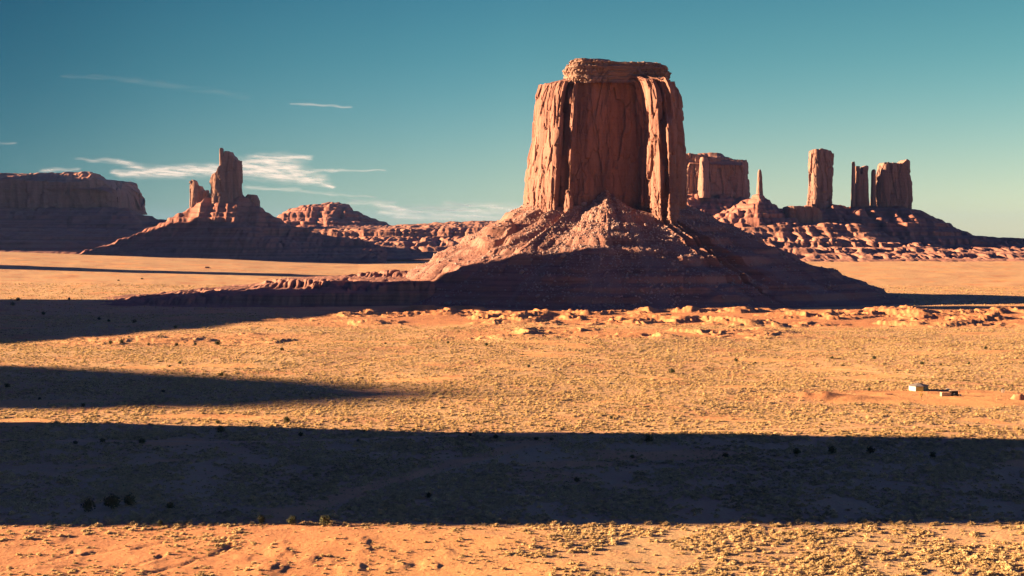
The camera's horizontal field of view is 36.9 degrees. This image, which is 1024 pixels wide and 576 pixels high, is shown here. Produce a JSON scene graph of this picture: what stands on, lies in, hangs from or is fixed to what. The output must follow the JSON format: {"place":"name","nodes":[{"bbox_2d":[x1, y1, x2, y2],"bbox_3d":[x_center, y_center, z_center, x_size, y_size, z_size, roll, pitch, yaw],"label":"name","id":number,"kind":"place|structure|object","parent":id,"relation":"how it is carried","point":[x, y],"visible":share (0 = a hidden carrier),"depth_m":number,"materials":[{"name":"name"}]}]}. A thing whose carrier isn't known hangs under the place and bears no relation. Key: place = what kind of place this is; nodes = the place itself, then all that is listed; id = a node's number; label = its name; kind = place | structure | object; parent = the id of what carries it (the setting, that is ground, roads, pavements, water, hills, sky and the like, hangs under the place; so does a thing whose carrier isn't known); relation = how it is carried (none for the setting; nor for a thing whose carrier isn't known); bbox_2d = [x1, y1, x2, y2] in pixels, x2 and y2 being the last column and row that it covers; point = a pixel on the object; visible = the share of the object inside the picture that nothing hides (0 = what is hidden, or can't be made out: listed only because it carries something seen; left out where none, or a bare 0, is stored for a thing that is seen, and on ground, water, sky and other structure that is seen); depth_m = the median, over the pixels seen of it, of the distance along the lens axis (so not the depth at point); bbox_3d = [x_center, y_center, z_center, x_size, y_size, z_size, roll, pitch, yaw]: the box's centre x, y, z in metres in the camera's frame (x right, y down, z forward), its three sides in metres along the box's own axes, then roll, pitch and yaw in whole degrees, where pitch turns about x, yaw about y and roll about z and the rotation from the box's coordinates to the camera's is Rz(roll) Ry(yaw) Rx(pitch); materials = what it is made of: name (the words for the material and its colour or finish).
{"place":"outdoors","nodes":[
{"label":"outdoors","id":0,"kind":"place"},
{"bbox_2d":[120,167,215,174],"bbox_3d":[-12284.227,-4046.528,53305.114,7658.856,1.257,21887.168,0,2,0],"label":"cloud","id":1,"kind":"structure","parent":0,"point":[196,169],"depth_m":53399.75,"materials":[{"name":"white"}]},
{"bbox_2d":[243,157,332,186],"bbox_3d":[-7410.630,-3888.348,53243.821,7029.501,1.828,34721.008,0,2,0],"label":"cloud","id":2,"kind":"structure","parent":0,"point":[260,169],"depth_m":47711.30,"materials":[{"name":"white"}]},
{"bbox_2d":[277,202,389,226],"bbox_3d":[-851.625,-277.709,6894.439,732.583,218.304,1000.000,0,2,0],"label":"hill","id":3,"kind":"structure","parent":0,"point":[327,214],"depth_m":6645.42,"materials":[{"name":"brown stone"}]},
{"bbox_2d":[0,252,1023,575],"bbox_3d":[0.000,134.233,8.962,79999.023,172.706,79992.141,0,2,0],"label":"ground","id":4,"kind":"structure","parent":0,"point":[28,272],"depth_m":792.69,"materials":[{"name":"orange sand"}]},
{"bbox_2d":[22,535,34,539],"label":"sagebrush","id":5,"kind":"object","parent":4,"relation":"on","point":[28,537],"visible":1,"depth_m":472.33,"materials":[{"name":"beige plant"}]},
{"bbox_2d":[59,480,69,483],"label":"sagebrush","id":6,"kind":"object","parent":4,"relation":"on","point":[63,482],"visible":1,"depth_m":578.93,"materials":[{"name":"green plant"}]},
{"bbox_2d":[0,228,143,253],"bbox_3d":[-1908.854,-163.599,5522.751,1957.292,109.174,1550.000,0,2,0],"label":"plateau","id":7,"kind":"structure","parent":4,"relation":"on","point":[59,240],"depth_m":5180.46,"materials":[{"name":"brown stone"}]},
{"bbox_2d":[0,171,166,229],"bbox_3d":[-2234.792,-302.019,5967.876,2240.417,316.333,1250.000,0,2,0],"label":"mesa","id":8,"kind":"structure","parent":7,"relation":"on","point":[84,200],"depth_m":5823.03,"materials":[{"name":"brown stone"}]},
{"bbox_2d":[80,496,95,511],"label":"juniper","id":9,"kind":"object","parent":4,"relation":"on","point":[88,504],"visible":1,"depth_m":519.54,"materials":[{"name":"green plant"}]},
{"bbox_2d":[91,522,102,526],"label":"sagebrush","id":10,"kind":"object","parent":4,"relation":"on","point":[98,524],"visible":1,"depth_m":494.13,"materials":[{"name":"beige plant"}]},
{"bbox_2d":[106,519,116,523],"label":"sagebrush","id":11,"kind":"object","parent":4,"relation":"on","point":[111,521],"visible":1,"depth_m":499.43,"materials":[{"name":"grey plant"}]},
{"bbox_2d":[102,493,121,508],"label":"juniper","id":12,"kind":"object","parent":4,"relation":"on","point":[111,501],"visible":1,"depth_m":523.88,"materials":[{"name":"green plant"}]},
{"bbox_2d":[121,492,135,504],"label":"juniper","id":13,"kind":"object","parent":4,"relation":"on","point":[128,499],"visible":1,"depth_m":529.51,"materials":[{"name":"green plant"}]},
{"bbox_2d":[165,502,174,508],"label":"juniper","id":14,"kind":"object","parent":4,"relation":"on","point":[169,505],"visible":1,"depth_m":524.19,"materials":[{"name":"green plant"}]},
{"bbox_2d":[215,426,225,432],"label":"juniper","id":15,"kind":"object","parent":4,"relation":"on","point":[221,429],"visible":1,"depth_m":718.68,"materials":[{"name":"green plant"}]},
{"bbox_2d":[79,148,386,262],"bbox_3d":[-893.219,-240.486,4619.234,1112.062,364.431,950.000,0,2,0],"label":"butte","id":16,"kind":"object","parent":4,"relation":"on","point":[225,218],"visible":0.95,"depth_m":4560.63,"materials":[{"name":"brown stone"}]},
{"bbox_2d":[255,515,265,523],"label":"juniper","id":17,"kind":"object","parent":4,"relation":"on","point":[261,518],"visible":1,"depth_m":496.64,"materials":[{"name":"green plant"}]},
{"bbox_2d":[100,269,438,307],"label":"rock ridge","id":18,"kind":"object","parent":4,"relation":"on","point":[393,287],"visible":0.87,"depth_m":1955.84,"materials":[{"name":"brown stone"}]},
{"bbox_2d":[283,416,291,421],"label":"juniper","id":19,"kind":"object","parent":4,"relation":"on","point":[285,419],"visible":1,"depth_m":757.15,"materials":[{"name":"green plant"}]},
{"bbox_2d":[286,515,295,524],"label":"juniper","id":20,"kind":"object","parent":4,"relation":"on","point":[291,520],"visible":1,"depth_m":493.25,"materials":[{"name":"green plant"}]},
{"bbox_2d":[319,515,331,524],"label":"juniper","id":21,"kind":"object","parent":4,"relation":"on","point":[325,520],"visible":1,"depth_m":491.43,"materials":[{"name":"green plant"}]},
{"bbox_2d":[327,513,336,517],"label":"sagebrush","id":22,"kind":"object","parent":4,"relation":"on","point":[331,515],"visible":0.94,"depth_m":508.49,"materials":[{"name":"green plant"}]},
{"bbox_2d":[301,221,496,259],"bbox_3d":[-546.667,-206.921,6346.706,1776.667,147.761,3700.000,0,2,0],"label":"plateau","id":23,"kind":"structure","parent":4,"relation":"on","point":[424,241],"depth_m":5188.72,"materials":[{"name":"brown stone"}]},
{"bbox_2d":[506,519,515,522],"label":"sagebrush","id":24,"kind":"object","parent":4,"relation":"on","point":[510,521],"visible":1,"depth_m":499.61,"materials":[{"name":"grey plant"}]},
{"bbox_2d":[0,283,1023,575],"bbox_3d":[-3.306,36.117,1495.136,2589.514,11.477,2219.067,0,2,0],"label":"sagebrush cover","id":25,"kind":"object","parent":4,"relation":"on","point":[584,489],"visible":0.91,"depth_m":693.22,"materials":[{"name":"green plant"}]},
{"bbox_2d":[525,543,537,547],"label":"sagebrush","id":26,"kind":"object","parent":4,"relation":"on","point":[531,545],"visible":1,"depth_m":454.52,"materials":[{"name":"beige plant"}]},
{"bbox_2d":[548,520,560,525],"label":"sagebrush","id":27,"kind":"object","parent":4,"relation":"on","point":[555,523],"visible":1,"depth_m":494.96,"materials":[{"name":"beige plant"}]},
{"bbox_2d":[571,566,582,570],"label":"sagebrush","id":28,"kind":"object","parent":4,"relation":"on","point":[575,568],"visible":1,"depth_m":425.87,"materials":[{"name":"beige plant"}]},
{"bbox_2d":[644,434,652,441],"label":"juniper","id":29,"kind":"object","parent":4,"relation":"on","point":[649,437],"visible":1,"depth_m":689.10,"materials":[{"name":"green plant"}]},
{"bbox_2d":[407,190,901,310],"bbox_3d":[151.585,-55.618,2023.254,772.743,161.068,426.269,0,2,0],"label":"rubble","id":30,"kind":"object","parent":4,"relation":"on","point":[594,204],"visible":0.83,"depth_m":1992.07,"materials":[{"name":"brown stone"}]},
{"bbox_2d":[406,58,913,310],"bbox_3d":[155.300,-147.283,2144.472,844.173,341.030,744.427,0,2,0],"label":"butte","id":31,"kind":"object","parent":4,"relation":"on","point":[613,128],"visible":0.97,"depth_m":2042.77,"materials":[{"name":"red stone"}]},
{"bbox_2d":[686,565,695,568],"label":"sagebrush","id":32,"kind":"object","parent":4,"relation":"on","point":[691,567],"visible":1,"depth_m":430.31,"materials":[{"name":"beige plant"}]},
{"bbox_2d":[712,566,720,570],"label":"sagebrush","id":33,"kind":"object","parent":4,"relation":"on","point":[716,568],"visible":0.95,"depth_m":428.52,"materials":[{"name":"beige plant"}]},
{"bbox_2d":[720,551,730,555],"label":"sagebrush","id":34,"kind":"object","parent":4,"relation":"on","point":[725,553],"visible":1,"depth_m":447.92,"materials":[{"name":"beige plant"}]},
{"bbox_2d":[793,447,800,453],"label":"juniper","id":35,"kind":"object","parent":4,"relation":"on","point":[795,451],"visible":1,"depth_m":645.97,"materials":[{"name":"green plant"}]},
{"bbox_2d":[791,519,803,523],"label":"sagebrush","id":36,"kind":"object","parent":4,"relation":"on","point":[797,521],"visible":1,"depth_m":498.97,"materials":[{"name":"beige plant"}]},
{"bbox_2d":[800,551,812,555],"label":"sagebrush","id":37,"kind":"object","parent":4,"relation":"on","point":[806,553],"visible":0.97,"depth_m":449.85,"materials":[{"name":"beige plant"}]},
{"bbox_2d":[805,543,818,548],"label":"sagebrush","id":38,"kind":"object","parent":4,"relation":"on","point":[810,546],"visible":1,"depth_m":458.38,"materials":[{"name":"beige plant"}]},
{"bbox_2d":[812,562,821,566],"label":"sagebrush","id":39,"kind":"object","parent":4,"relation":"on","point":[817,564],"visible":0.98,"depth_m":434.42,"materials":[{"name":"beige plant"}]},
{"bbox_2d":[828,446,836,453],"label":"juniper","id":40,"kind":"object","parent":4,"relation":"on","point":[832,449],"visible":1,"depth_m":649.31,"materials":[{"name":"green plant"}]},
{"bbox_2d":[830,546,843,550],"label":"sagebrush","id":41,"kind":"object","parent":4,"relation":"on","point":[837,548],"visible":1,"depth_m":454.11,"materials":[{"name":"beige plant"}]},
{"bbox_2d":[843,567,853,571],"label":"sagebrush","id":42,"kind":"object","parent":4,"relation":"on","point":[847,568],"visible":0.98,"depth_m":427.50,"materials":[{"name":"beige plant"}]},
{"bbox_2d":[846,548,858,551],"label":"sagebrush","id":43,"kind":"object","parent":4,"relation":"on","point":[851,549],"visible":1,"depth_m":451.60,"materials":[{"name":"beige plant"}]},
{"bbox_2d":[854,568,865,572],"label":"sagebrush","id":44,"kind":"object","parent":4,"relation":"on","point":[860,570],"visible":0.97,"depth_m":426.39,"materials":[{"name":"beige plant"}]},
{"bbox_2d":[866,446,874,453],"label":"juniper","id":45,"kind":"object","parent":4,"relation":"on","point":[870,450],"visible":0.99,"depth_m":651.65,"materials":[{"name":"green plant"}]},
{"bbox_2d":[738,222,1023,261],"bbox_3d":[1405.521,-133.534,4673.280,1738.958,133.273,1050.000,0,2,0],"label":"plateau","id":46,"kind":"structure","parent":4,"relation":"on","point":[831,242],"depth_m":4531.91,"materials":[{"name":"brown stone"}]},
{"bbox_2d":[783,204,1023,248],"bbox_3d":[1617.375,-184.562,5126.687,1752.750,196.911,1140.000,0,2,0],"label":"rock ridge","id":47,"kind":"object","parent":46,"relation":"on","point":[903,223],"visible":0.54,"depth_m":4929.40,"materials":[{"name":"brown stone"}]},
{"bbox_2d":[714,169,799,227],"bbox_3d":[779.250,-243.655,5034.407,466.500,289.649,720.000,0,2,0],"label":"rock needle","id":48,"kind":"object","parent":47,"relation":"on","point":[758,209],"visible":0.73,"depth_m":4847.99,"materials":[{"name":"brown stone"}]},
{"bbox_2d":[807,148,833,209],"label":"rock tower","id":49,"kind":"structure","parent":47,"relation":"on","point":[821,174],"depth_m":5068.60,"materials":[{"name":"brown stone"}]},
{"bbox_2d":[851,162,869,208],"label":"rock tower","id":50,"kind":"structure","parent":47,"relation":"on","point":[859,187],"depth_m":5136.69,"materials":[{"name":"brown stone"}]},
{"bbox_2d":[870,159,912,208],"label":"butte","id":51,"kind":"object","parent":47,"relation":"on","point":[891,184],"visible":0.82,"depth_m":5158.54,"materials":[{"name":"brown stone"}]},
{"bbox_2d":[879,556,888,559],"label":"sagebrush","id":52,"kind":"object","parent":4,"relation":"on","point":[883,558],"visible":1,"depth_m":442.17,"materials":[{"name":"beige plant"}]},
{"bbox_2d":[897,562,910,566],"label":"sagebrush","id":53,"kind":"object","parent":4,"relation":"on","point":[904,563],"visible":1,"depth_m":434.02,"materials":[{"name":"beige plant"}]},
{"bbox_2d":[909,566,923,570],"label":"sagebrush","id":54,"kind":"object","parent":4,"relation":"on","point":[916,568],"visible":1,"depth_m":428.46,"materials":[{"name":"beige plant"}]},
{"bbox_2d":[908,382,927,390],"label":"hogan","id":55,"kind":"structure","parent":4,"relation":"on","point":[918,386],"depth_m":909.87,"materials":[{"name":"white paint"}]},
{"bbox_2d":[924,555,933,560],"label":"sagebrush","id":56,"kind":"object","parent":4,"relation":"on","point":[929,558],"visible":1,"depth_m":443.07,"materials":[{"name":"beige plant"}]},
{"bbox_2d":[933,546,942,550],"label":"sagebrush","id":57,"kind":"object","parent":4,"relation":"on","point":[937,548],"visible":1,"depth_m":456.81,"materials":[{"name":"beige plant"}]},
{"bbox_2d":[940,390,958,395],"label":"shed","id":58,"kind":"structure","parent":4,"relation":"on","point":[950,392],"depth_m":881.60,"materials":[{"name":"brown wood"}]},
{"bbox_2d":[945,560,957,564],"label":"sagebrush","id":59,"kind":"object","parent":4,"relation":"on","point":[949,562],"visible":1,"depth_m":437.34,"materials":[{"name":"beige plant"}]},
{"bbox_2d":[956,565,967,570],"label":"sagebrush","id":60,"kind":"object","parent":4,"relation":"on","point":[961,567],"visible":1,"depth_m":429.54,"materials":[{"name":"beige plant"}]},
{"bbox_2d":[963,558,973,562],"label":"sagebrush","id":61,"kind":"object","parent":4,"relation":"on","point":[968,560],"visible":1,"depth_m":439.49,"materials":[{"name":"beige plant"}]},
{"bbox_2d":[964,567,977,572],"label":"sagebrush","id":62,"kind":"object","parent":4,"relation":"on","point":[972,570],"visible":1,"depth_m":426.24,"materials":[{"name":"beige plant"}]},
{"bbox_2d":[997,561,1009,565],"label":"sagebrush","id":63,"kind":"object","parent":4,"relation":"on","point":[1003,562],"visible":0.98,"depth_m":435.43,"materials":[{"name":"beige plant"}]},
{"bbox_2d":[1002,566,1016,571],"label":"sagebrush","id":64,"kind":"object","parent":4,"relation":"on","point":[1007,568],"visible":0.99,"depth_m":428.07,"materials":[{"name":"yellow plant"}]},
{"bbox_2d":[1010,393,1023,399],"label":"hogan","id":65,"kind":"structure","parent":4,"relation":"on","point":[1018,396],"depth_m":868.15,"materials":[{"name":"orange soil"}]},
{"bbox_2d":[1015,553,1023,558],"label":"sagebrush","id":66,"kind":"object","parent":4,"relation":"on","point":[1020,555],"visible":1,"depth_m":445.12,"materials":[{"name":"beige plant"}]},
{"bbox_2d":[0,0,1023,237],"label":"sky","id":67,"kind":"structure","parent":0,"point":[412,111],"materials":[{"name":"blue"}]},
{"bbox_2d":[359,344,1021,384],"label":"dirt road","id":68,"kind":"structure","parent":0,"point":[722,367],"depth_m":1072.66,"materials":[{"name":"orange soil"}]},
{"bbox_2d":[686,152,750,215],"bbox_3d":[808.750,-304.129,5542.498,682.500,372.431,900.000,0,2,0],"label":"butte","id":69,"kind":"object","parent":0,"point":[717,183],"visible":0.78,"depth_m":5483.00,"materials":[{"name":"brown stone"}]},
{"bbox_2d":[670,378,1014,386],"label":"dirt road","id":70,"kind":"structure","parent":0,"point":[838,378],"depth_m":986.62,"materials":[{"name":"orange soil"}]}
]}

